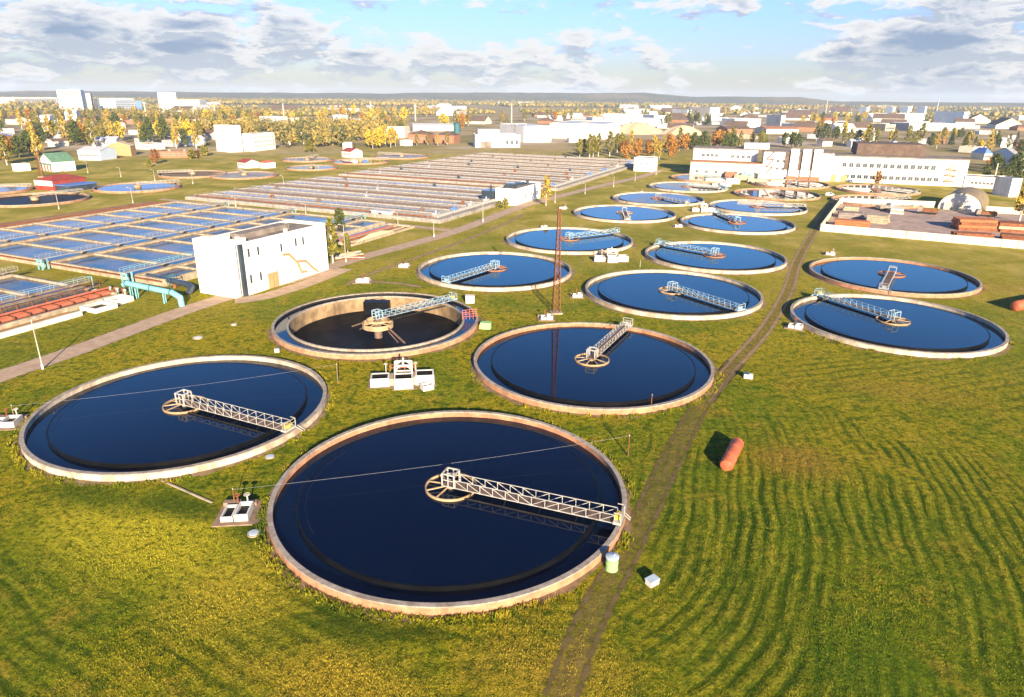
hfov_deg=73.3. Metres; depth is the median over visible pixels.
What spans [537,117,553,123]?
house
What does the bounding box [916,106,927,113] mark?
building
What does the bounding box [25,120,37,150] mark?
birch tree
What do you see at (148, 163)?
shrub
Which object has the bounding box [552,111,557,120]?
maple tree
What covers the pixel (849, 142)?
house
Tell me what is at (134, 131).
house
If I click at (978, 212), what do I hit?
truck
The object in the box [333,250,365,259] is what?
scrap pile
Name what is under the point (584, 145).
olive tree
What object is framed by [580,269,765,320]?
settling tank
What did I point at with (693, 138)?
linden tree
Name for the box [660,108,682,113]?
house
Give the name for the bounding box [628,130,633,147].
birch tree
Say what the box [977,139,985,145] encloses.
yellow tree
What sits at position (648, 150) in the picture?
maple tree
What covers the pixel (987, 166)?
linden tree
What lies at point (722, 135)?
maple tree
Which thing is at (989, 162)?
maple tree
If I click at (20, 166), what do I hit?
building
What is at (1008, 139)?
olive tree
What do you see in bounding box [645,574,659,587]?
cabinet
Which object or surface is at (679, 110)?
building
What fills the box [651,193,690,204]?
scraper bridge
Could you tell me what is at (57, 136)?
house
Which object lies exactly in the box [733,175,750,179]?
concrete bunker
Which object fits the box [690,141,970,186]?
factory building
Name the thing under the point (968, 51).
sky
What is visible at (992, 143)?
birch tree
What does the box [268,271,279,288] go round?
door
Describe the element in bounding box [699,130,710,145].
linden tree
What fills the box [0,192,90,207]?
clarifier
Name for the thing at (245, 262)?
building
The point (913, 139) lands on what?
olive tree
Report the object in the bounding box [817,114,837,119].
house
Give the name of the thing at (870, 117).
house
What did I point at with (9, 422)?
valve pit
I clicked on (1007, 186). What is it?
building
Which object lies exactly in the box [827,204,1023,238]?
yard pavement
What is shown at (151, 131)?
linden tree
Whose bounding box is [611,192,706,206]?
settling tank
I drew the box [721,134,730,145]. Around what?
linden tree
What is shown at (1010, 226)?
steel stack
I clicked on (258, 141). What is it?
building
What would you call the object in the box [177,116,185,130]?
birch tree
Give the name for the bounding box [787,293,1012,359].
settling tank
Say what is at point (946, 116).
building
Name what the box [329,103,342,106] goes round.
house
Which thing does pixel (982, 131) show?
house
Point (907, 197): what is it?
scraper bridge
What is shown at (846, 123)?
yellow tree
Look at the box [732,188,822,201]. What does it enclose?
settling tank
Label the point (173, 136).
birch tree
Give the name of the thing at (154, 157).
rowan tree
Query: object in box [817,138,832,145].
house
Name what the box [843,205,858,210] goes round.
block stack
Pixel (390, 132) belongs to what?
birch tree
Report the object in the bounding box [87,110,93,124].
olive tree
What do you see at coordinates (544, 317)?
valve pit
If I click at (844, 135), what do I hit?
olive tree
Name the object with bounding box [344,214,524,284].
path
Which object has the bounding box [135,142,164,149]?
building
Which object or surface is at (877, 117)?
house
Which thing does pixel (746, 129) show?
building
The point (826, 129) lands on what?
linden tree
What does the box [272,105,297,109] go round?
house
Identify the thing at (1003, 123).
house
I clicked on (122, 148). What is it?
building
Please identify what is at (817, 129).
olive tree
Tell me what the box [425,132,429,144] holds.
olive tree
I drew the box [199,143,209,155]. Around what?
shrub
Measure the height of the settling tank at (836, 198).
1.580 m
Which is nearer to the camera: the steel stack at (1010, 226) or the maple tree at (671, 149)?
the steel stack at (1010, 226)
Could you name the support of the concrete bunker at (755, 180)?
on the ground at (982, 263)
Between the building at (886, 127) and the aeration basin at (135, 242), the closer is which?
the aeration basin at (135, 242)
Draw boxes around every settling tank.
[10,355,332,485]
[261,410,632,622]
[266,292,482,361]
[415,251,575,292]
[469,322,718,417]
[502,227,636,255]
[572,204,677,223]
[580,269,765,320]
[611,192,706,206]
[642,241,789,275]
[647,181,728,192]
[669,174,740,182]
[679,213,798,235]
[708,199,809,215]
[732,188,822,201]
[749,179,830,189]
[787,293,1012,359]
[805,257,985,298]
[829,194,923,208]
[833,184,922,195]
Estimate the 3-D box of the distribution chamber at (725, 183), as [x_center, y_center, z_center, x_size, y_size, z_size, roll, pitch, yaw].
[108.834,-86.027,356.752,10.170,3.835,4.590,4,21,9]
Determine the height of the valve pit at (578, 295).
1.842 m
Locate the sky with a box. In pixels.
[0,0,1023,102]
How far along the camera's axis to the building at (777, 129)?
880.66 m
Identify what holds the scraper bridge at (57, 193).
on the clarifier at (23, 200)
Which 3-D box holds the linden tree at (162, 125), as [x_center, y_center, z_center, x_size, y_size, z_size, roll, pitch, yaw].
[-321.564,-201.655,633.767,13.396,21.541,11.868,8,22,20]
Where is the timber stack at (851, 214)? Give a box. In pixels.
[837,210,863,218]
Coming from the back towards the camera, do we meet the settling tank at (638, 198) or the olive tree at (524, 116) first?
the olive tree at (524, 116)
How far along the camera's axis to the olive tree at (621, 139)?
525.20 m
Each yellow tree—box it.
[113,121,125,137]
[152,120,162,138]
[181,119,191,135]
[201,109,210,119]
[323,107,328,115]
[351,103,356,113]
[363,130,370,145]
[373,129,382,145]
[374,127,386,147]
[399,107,408,120]
[438,113,445,122]
[841,121,848,131]
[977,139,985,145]
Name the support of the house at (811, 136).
on the ground at (982, 263)
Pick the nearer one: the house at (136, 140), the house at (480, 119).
the house at (136, 140)
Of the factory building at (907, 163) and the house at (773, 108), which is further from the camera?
the house at (773, 108)
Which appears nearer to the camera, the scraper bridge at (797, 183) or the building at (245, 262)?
the building at (245, 262)
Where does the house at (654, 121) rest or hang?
on the ground at (982, 263)
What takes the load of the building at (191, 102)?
on the ground at (982, 263)
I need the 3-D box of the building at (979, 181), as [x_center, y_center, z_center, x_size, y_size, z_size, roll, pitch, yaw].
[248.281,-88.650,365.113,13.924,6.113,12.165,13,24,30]
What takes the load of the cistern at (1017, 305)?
on the ground at (982, 263)
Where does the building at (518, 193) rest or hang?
on the ground at (982, 263)
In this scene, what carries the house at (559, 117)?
on the ground at (982, 263)
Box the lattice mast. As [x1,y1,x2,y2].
[549,208,562,314]
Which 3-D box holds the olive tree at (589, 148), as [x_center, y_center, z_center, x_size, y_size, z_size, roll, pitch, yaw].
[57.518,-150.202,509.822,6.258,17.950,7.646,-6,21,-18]
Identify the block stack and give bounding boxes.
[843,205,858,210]
[890,207,903,213]
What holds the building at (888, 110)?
on the ground at (982, 263)
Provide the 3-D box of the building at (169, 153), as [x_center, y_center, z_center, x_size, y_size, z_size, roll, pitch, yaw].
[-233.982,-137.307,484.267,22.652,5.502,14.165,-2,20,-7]
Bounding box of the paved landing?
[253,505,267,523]
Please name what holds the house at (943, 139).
on the ground at (982, 263)
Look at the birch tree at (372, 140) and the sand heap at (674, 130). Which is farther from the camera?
the sand heap at (674, 130)
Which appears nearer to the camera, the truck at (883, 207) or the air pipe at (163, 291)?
the air pipe at (163, 291)
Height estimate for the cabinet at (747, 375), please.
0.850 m
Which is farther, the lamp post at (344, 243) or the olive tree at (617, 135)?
the olive tree at (617, 135)
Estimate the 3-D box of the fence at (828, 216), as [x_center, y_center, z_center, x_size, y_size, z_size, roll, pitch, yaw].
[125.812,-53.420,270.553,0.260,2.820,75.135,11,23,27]
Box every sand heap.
[620,123,662,134]
[660,125,701,134]
[719,133,758,138]
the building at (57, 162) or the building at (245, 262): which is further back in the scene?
the building at (57, 162)
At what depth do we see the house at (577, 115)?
1389.61 m
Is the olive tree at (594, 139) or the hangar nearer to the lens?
the hangar
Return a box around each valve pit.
[0,408,28,430]
[212,492,262,526]
[352,274,373,283]
[396,260,411,268]
[537,309,555,320]
[570,289,583,298]
[673,222,683,227]
[784,318,805,331]
[823,248,836,256]
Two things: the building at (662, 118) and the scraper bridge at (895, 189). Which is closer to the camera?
the scraper bridge at (895, 189)
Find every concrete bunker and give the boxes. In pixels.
[704,178,722,182]
[725,178,739,183]
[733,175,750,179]
[746,178,766,182]
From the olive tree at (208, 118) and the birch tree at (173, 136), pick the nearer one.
the birch tree at (173, 136)
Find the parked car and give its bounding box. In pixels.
[825,192,833,195]
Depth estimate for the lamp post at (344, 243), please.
186.86 m
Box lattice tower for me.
[34,151,45,176]
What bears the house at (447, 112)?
on the ground at (982, 263)
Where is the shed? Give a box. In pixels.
[370,209,393,214]
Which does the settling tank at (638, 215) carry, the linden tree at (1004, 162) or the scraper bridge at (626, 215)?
the scraper bridge at (626, 215)
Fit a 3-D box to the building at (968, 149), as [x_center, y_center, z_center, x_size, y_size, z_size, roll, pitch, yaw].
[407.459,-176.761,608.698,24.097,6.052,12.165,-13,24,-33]
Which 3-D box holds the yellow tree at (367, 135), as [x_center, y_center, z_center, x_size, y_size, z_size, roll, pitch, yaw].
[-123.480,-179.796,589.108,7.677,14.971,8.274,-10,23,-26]
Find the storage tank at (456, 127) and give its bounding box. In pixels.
[453,122,459,132]
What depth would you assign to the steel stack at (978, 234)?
225.34 m
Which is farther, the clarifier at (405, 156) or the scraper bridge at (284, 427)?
the clarifier at (405, 156)
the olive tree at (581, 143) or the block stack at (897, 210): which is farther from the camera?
the olive tree at (581, 143)
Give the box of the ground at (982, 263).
[0,101,1023,696]
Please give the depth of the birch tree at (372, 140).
572.97 m
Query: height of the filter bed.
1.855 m
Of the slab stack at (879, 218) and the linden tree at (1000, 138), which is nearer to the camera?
the slab stack at (879, 218)
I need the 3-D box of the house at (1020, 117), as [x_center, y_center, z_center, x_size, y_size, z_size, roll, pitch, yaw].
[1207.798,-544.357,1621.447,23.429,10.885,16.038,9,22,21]
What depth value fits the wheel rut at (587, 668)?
67.89 m
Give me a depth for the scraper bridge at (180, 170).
378.04 m
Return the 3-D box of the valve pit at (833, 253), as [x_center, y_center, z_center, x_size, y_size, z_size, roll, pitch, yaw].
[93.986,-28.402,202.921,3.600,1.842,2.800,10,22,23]
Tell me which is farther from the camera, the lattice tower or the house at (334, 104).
the house at (334, 104)
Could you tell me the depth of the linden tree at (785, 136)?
636.85 m
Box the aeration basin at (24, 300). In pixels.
[0,265,133,338]
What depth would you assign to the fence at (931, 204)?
297.28 m
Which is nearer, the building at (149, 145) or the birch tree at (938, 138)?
the building at (149, 145)
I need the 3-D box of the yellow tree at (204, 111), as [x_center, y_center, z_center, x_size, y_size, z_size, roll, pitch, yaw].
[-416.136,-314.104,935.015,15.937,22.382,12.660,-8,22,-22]
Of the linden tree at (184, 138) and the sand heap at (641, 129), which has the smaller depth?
the linden tree at (184, 138)
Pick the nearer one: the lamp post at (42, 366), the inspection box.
the inspection box
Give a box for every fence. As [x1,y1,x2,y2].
[820,223,1023,248]
[822,198,840,223]
[840,197,935,207]
[985,206,1023,214]
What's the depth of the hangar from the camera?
287.73 m
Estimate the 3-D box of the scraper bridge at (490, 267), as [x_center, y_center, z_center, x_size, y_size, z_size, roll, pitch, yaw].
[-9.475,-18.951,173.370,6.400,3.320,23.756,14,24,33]
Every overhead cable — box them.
[13,364,335,405]
[233,436,625,489]
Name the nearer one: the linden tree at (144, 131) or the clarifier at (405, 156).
the clarifier at (405, 156)
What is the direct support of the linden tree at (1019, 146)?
on the ground at (982, 263)
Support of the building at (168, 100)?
on the ground at (982, 263)
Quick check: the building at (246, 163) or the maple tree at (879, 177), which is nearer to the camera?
the maple tree at (879, 177)
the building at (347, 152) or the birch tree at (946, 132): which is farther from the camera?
the birch tree at (946, 132)
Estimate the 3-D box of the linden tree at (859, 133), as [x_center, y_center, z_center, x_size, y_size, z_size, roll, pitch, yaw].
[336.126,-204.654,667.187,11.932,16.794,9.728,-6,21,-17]
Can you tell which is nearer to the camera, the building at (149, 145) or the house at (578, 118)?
the building at (149, 145)
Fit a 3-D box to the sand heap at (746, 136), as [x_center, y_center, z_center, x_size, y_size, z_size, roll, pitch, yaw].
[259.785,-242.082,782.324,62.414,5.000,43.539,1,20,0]
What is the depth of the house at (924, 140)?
708.88 m
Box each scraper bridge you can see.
[0,183,31,186]
[34,188,82,195]
[136,179,178,184]
[157,169,193,172]
[162,389,304,433]
[359,157,388,159]
[366,292,456,323]
[425,467,630,525]
[442,260,506,286]
[561,227,619,240]
[574,317,632,366]
[616,207,632,221]
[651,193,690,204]
[654,238,725,257]
[658,281,748,313]
[681,182,728,189]
[699,174,724,179]
[711,209,745,223]
[749,201,806,207]
[769,189,805,198]
[783,179,821,188]
[811,288,910,325]
[870,185,919,193]
[874,195,911,199]
[877,266,905,293]
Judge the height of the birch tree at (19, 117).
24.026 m
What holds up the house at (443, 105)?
on the ground at (982, 263)
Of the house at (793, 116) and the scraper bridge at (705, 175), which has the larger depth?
the house at (793, 116)
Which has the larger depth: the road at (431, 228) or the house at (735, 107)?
the house at (735, 107)
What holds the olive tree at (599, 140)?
on the ground at (982, 263)
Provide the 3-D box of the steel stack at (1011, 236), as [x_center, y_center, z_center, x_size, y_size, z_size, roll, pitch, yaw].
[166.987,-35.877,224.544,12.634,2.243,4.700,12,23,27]
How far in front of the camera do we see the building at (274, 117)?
811.27 m
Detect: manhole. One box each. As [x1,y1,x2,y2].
[193,336,202,339]
[247,529,260,537]
[265,454,274,458]
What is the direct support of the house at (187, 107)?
on the ground at (982, 263)
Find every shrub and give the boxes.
[145,159,151,166]
[185,148,199,158]
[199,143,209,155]
[303,139,317,151]
[500,197,508,208]
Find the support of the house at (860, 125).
on the ground at (982, 263)
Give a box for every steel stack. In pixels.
[950,216,997,231]
[951,231,994,237]
[997,220,1023,232]
[999,232,1023,240]
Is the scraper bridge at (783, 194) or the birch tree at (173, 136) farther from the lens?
the birch tree at (173, 136)
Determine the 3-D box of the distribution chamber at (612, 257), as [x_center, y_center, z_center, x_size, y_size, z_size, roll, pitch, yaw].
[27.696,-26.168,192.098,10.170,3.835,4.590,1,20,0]
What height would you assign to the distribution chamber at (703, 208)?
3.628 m
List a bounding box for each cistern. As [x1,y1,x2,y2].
[719,437,743,470]
[1010,299,1023,310]
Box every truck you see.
[875,203,893,210]
[917,206,937,214]
[974,209,997,216]
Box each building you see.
[0,97,57,104]
[11,163,30,170]
[29,114,53,121]
[33,173,97,191]
[37,152,75,171]
[56,89,86,109]
[64,109,79,120]
[76,146,116,159]
[85,93,93,108]
[93,99,99,109]
[93,136,122,146]
[99,98,134,109]
[106,141,136,155]
[124,119,191,123]
[135,101,141,108]
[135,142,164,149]
[157,92,176,109]
[159,149,199,157]
[177,99,206,105]
[192,219,328,297]
[213,124,242,151]
[237,158,258,167]
[241,132,275,150]
[259,115,286,122]
[259,160,275,167]
[293,132,320,144]
[333,115,350,119]
[341,147,361,157]
[342,142,352,148]
[375,126,409,137]
[400,140,411,145]
[408,130,433,142]
[412,123,452,130]
[435,131,459,142]
[473,129,519,147]
[482,179,540,205]
[500,123,550,141]
[550,120,620,138]
[567,137,577,142]
[586,116,601,120]
[603,113,642,124]
[634,156,657,171]
[643,114,667,123]
[671,109,690,113]
[689,107,719,116]
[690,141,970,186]
[716,126,752,133]
[721,118,760,127]
[754,126,798,133]
[766,115,785,125]
[777,137,789,143]
[781,123,793,125]
[859,107,869,113]
[873,123,895,130]
[885,107,895,113]
[890,122,963,130]
[900,106,912,112]
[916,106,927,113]
[933,111,969,122]
[958,145,985,152]
[963,174,995,188]
[970,147,992,159]
[992,147,1019,167]
[992,176,1022,196]
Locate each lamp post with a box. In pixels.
[31,315,43,368]
[338,224,346,261]
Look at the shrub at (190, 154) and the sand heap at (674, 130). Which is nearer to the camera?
the shrub at (190, 154)
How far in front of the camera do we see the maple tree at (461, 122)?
861.84 m
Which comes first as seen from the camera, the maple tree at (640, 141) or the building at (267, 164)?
the building at (267, 164)
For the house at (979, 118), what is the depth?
1350.68 m
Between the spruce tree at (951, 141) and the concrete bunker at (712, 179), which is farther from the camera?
the spruce tree at (951, 141)
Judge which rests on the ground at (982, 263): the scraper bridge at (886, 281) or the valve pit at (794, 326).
the valve pit at (794, 326)
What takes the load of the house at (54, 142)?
on the ground at (982, 263)
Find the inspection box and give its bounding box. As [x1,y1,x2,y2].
[420,382,433,391]
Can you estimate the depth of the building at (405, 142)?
612.29 m
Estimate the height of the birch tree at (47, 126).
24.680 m
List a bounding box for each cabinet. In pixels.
[465,294,474,302]
[479,321,491,329]
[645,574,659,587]
[743,372,752,378]
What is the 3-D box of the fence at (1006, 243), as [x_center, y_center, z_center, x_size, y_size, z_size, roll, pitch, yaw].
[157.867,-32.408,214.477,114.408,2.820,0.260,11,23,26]
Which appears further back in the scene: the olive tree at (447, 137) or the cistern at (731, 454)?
the olive tree at (447, 137)
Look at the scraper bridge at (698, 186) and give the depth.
345.15 m
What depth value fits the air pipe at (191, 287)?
160.75 m
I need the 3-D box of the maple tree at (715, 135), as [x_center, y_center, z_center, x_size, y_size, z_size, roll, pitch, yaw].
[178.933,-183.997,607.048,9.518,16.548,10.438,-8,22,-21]
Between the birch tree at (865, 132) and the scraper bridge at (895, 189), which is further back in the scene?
the birch tree at (865, 132)
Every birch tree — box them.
[15,109,24,129]
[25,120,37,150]
[30,132,43,158]
[41,114,53,138]
[58,116,66,130]
[66,108,73,120]
[102,110,110,124]
[107,122,116,135]
[170,123,178,147]
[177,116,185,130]
[190,122,199,148]
[369,131,375,146]
[374,106,380,119]
[381,124,387,144]
[386,128,394,147]
[392,129,398,145]
[541,175,551,205]
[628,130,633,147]
[651,135,659,156]
[656,141,662,159]
[662,134,666,151]
[861,125,870,140]
[934,130,941,148]
[943,130,948,141]
[988,134,994,143]
[988,138,994,149]
[1014,184,1023,220]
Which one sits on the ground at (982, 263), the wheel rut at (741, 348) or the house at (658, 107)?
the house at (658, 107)
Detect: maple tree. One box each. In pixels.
[0,134,11,152]
[0,143,11,163]
[24,108,35,119]
[70,121,84,144]
[457,115,465,127]
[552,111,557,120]
[620,143,630,159]
[631,143,642,155]
[632,138,642,151]
[644,142,653,155]
[666,134,675,144]
[666,140,679,160]
[679,133,690,150]
[710,131,720,145]
[718,129,725,145]
[819,116,825,126]
[872,170,883,185]
[985,156,992,164]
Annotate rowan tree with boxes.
[149,148,160,162]
[620,140,630,151]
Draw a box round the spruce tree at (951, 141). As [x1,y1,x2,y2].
[948,130,954,144]
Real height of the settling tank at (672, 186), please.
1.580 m
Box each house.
[2,128,14,133]
[5,115,26,124]
[45,134,60,142]
[47,138,68,146]
[128,129,137,133]
[134,138,152,142]
[161,140,179,146]
[171,106,198,109]
[179,135,205,145]
[182,105,211,109]
[202,129,214,139]
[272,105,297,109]
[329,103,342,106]
[399,104,416,107]
[436,108,456,115]
[437,103,451,108]
[446,106,466,109]
[465,116,491,123]
[537,112,553,117]
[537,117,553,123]
[548,115,562,120]
[567,113,582,117]
[572,116,585,119]
[619,104,638,108]
[621,109,648,113]
[629,111,657,114]
[634,117,660,125]
[648,105,671,109]
[657,124,666,127]
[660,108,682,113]
[667,123,693,128]
[671,113,692,122]
[685,121,719,124]
[701,117,725,119]
[724,121,749,126]
[729,105,741,109]
[737,114,759,118]
[762,107,779,109]
[780,113,809,119]
[788,110,816,116]
[790,121,816,131]
[807,134,820,138]
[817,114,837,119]
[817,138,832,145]
[829,106,851,111]
[829,123,855,132]
[830,109,851,112]
[837,122,874,130]
[846,139,862,146]
[862,113,886,119]
[872,113,904,121]
[880,119,906,122]
[898,113,924,120]
[917,138,926,143]
[935,136,945,143]
[953,118,974,124]
[963,124,979,128]
[968,114,990,123]
[973,130,997,133]
[986,117,1021,128]
[998,138,1013,147]
[1009,124,1023,130]
[1012,139,1021,145]
[1017,115,1023,119]
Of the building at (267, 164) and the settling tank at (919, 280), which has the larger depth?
the building at (267, 164)
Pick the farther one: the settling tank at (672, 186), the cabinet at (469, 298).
the settling tank at (672, 186)
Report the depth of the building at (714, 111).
1602.19 m
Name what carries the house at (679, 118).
on the ground at (982, 263)
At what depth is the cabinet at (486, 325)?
135.18 m
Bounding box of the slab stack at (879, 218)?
[867,213,890,223]
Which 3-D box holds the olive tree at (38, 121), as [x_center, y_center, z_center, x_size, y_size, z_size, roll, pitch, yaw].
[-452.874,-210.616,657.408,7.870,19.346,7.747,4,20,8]
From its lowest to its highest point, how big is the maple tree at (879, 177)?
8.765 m
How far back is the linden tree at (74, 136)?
572.82 m
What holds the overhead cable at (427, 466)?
attached to the utility pole
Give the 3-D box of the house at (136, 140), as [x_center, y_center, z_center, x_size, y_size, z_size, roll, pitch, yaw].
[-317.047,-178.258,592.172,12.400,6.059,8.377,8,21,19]
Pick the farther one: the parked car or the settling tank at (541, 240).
the parked car
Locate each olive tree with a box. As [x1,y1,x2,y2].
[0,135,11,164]
[28,110,36,121]
[33,118,41,132]
[49,119,58,135]
[54,111,60,125]
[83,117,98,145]
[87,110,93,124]
[95,125,103,135]
[131,112,139,126]
[194,119,202,134]
[206,117,213,129]
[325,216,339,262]
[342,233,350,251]
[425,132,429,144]
[444,132,448,144]
[452,110,457,122]
[466,113,470,125]
[522,109,526,120]
[575,138,583,156]
[582,138,587,155]
[586,134,593,157]
[590,135,598,155]
[596,133,602,155]
[604,131,614,156]
[614,133,619,152]
[617,135,624,151]
[676,127,683,150]
[730,126,737,139]
[737,131,743,146]
[750,134,755,141]
[758,129,765,149]
[813,123,819,140]
[842,130,847,142]
[847,129,853,138]
[864,123,873,140]
[874,127,880,141]
[891,129,898,140]
[904,130,911,141]
[910,131,917,142]
[915,130,920,142]
[919,123,926,142]
[1006,134,1013,146]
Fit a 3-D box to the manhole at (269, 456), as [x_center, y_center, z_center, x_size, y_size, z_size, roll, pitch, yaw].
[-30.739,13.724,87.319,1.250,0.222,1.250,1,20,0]
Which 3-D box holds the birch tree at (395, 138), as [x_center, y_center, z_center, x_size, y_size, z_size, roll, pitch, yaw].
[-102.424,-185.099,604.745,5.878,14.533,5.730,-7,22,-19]
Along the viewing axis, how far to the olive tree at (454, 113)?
871.05 m
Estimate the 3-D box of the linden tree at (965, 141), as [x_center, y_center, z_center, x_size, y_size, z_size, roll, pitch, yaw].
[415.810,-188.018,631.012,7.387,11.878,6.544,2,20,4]
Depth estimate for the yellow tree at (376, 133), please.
575.07 m
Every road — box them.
[0,170,665,381]
[157,199,453,231]
[235,268,352,303]
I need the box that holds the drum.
[605,552,618,572]
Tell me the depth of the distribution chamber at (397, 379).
108.97 m
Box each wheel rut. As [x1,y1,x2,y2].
[543,360,729,694]
[576,363,743,696]
[709,203,834,401]
[717,203,829,375]
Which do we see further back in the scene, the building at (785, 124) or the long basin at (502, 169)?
the building at (785, 124)
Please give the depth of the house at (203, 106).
1519.95 m
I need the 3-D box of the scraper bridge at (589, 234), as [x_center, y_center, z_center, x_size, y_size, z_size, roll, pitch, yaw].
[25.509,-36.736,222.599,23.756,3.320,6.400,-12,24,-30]
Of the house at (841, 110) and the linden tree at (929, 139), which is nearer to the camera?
the linden tree at (929, 139)
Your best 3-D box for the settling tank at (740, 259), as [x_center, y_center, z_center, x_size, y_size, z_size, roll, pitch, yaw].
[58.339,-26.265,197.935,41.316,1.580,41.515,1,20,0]
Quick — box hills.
[0,91,1023,107]
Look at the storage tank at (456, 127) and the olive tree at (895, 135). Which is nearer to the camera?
the olive tree at (895, 135)
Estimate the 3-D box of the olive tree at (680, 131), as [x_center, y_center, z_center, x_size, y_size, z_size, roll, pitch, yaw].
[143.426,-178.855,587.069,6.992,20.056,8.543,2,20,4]
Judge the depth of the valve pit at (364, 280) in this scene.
167.62 m
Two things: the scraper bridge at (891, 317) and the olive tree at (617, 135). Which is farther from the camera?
the olive tree at (617, 135)
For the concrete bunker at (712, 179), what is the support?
on the ground at (982, 263)
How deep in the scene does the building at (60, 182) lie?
318.22 m
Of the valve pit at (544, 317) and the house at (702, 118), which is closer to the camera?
the valve pit at (544, 317)
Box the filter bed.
[326,223,414,245]
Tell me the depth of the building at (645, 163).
422.74 m
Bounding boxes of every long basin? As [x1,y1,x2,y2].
[185,176,501,223]
[339,152,633,190]
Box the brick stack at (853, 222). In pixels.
[834,218,870,227]
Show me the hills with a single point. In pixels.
(639, 98)
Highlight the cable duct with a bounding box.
[156,478,212,502]
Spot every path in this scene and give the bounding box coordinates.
[335,176,543,192]
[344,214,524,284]
[372,281,420,286]
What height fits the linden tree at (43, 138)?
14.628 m
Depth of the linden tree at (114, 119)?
865.50 m
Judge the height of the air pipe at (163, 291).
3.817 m
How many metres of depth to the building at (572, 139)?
678.88 m
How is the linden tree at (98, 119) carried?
on the ground at (982, 263)
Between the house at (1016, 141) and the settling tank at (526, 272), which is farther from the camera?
the house at (1016, 141)
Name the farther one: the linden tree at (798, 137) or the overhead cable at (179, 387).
the linden tree at (798, 137)
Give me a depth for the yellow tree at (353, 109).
1430.12 m
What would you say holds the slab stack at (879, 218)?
on the yard pavement
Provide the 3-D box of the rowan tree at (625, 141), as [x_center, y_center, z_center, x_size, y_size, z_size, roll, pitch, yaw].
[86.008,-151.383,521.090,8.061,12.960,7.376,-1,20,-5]
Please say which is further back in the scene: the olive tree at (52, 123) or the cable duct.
the olive tree at (52, 123)
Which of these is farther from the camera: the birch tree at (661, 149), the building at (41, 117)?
the building at (41, 117)
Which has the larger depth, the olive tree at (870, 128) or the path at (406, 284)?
the olive tree at (870, 128)
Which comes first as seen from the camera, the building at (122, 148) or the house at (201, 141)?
the building at (122, 148)
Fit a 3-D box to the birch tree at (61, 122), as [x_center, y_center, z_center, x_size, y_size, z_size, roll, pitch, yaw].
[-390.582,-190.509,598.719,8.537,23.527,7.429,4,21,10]
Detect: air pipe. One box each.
[121,280,184,306]
[145,273,195,294]
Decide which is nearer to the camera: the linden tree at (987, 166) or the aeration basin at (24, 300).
the aeration basin at (24, 300)
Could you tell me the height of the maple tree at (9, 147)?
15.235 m
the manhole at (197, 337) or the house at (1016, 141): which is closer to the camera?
the manhole at (197, 337)
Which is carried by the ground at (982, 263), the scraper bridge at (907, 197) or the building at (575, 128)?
the building at (575, 128)
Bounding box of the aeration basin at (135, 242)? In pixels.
[0,199,384,286]
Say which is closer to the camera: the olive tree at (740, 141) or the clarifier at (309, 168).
the clarifier at (309, 168)
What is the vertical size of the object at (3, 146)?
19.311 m
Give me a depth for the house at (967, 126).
1091.19 m
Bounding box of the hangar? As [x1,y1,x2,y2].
[938,187,988,211]
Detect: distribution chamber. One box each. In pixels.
[367,357,435,390]
[592,247,629,262]
[690,203,714,212]
[712,179,731,186]
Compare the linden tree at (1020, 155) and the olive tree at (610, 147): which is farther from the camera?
the olive tree at (610, 147)
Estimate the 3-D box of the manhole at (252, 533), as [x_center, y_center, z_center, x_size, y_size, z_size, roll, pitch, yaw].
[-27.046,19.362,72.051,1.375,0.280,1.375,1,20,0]
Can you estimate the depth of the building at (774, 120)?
1081.96 m
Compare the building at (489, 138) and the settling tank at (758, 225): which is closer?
the settling tank at (758, 225)
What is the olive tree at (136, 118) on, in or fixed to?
on the ground at (982, 263)
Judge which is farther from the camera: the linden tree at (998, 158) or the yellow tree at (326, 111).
the yellow tree at (326, 111)
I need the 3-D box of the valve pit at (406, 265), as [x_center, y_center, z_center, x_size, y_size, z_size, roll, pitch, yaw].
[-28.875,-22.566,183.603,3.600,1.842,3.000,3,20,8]
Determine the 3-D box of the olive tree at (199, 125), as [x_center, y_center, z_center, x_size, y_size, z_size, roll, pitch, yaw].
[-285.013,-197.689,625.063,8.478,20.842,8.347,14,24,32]
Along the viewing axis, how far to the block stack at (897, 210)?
276.94 m
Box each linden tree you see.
[0,120,4,131]
[8,135,26,157]
[18,129,38,155]
[31,121,39,128]
[36,127,48,143]
[64,120,83,144]
[93,115,101,126]
[110,111,118,123]
[138,125,152,141]
[140,116,155,134]
[140,123,153,137]
[155,118,170,139]
[178,128,188,146]
[333,207,344,226]
[689,132,699,149]
[698,131,709,145]
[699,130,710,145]
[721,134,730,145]
[728,134,737,146]
[781,132,788,147]
[788,131,796,147]
[793,133,802,147]
[818,123,831,137]
[831,126,840,138]
[853,129,863,139]
[855,114,861,121]
[927,133,937,144]
[956,129,960,137]
[960,127,965,138]
[961,137,969,145]
[980,164,992,174]
[991,153,1002,172]
[995,135,1002,146]
[1000,157,1005,168]
[1000,164,1011,175]
[1007,153,1016,164]
[1009,160,1018,175]
[1009,160,1023,179]
[1011,151,1023,167]
[1015,139,1023,150]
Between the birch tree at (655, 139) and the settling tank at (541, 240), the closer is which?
the settling tank at (541, 240)
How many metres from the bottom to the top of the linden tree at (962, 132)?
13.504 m
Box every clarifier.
[0,185,34,194]
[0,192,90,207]
[91,182,181,193]
[156,170,226,178]
[210,171,278,179]
[280,157,332,162]
[285,165,337,170]
[330,158,389,164]
[373,154,428,159]
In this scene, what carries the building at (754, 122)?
on the ground at (982, 263)
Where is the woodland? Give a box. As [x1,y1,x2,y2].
[0,95,1023,147]

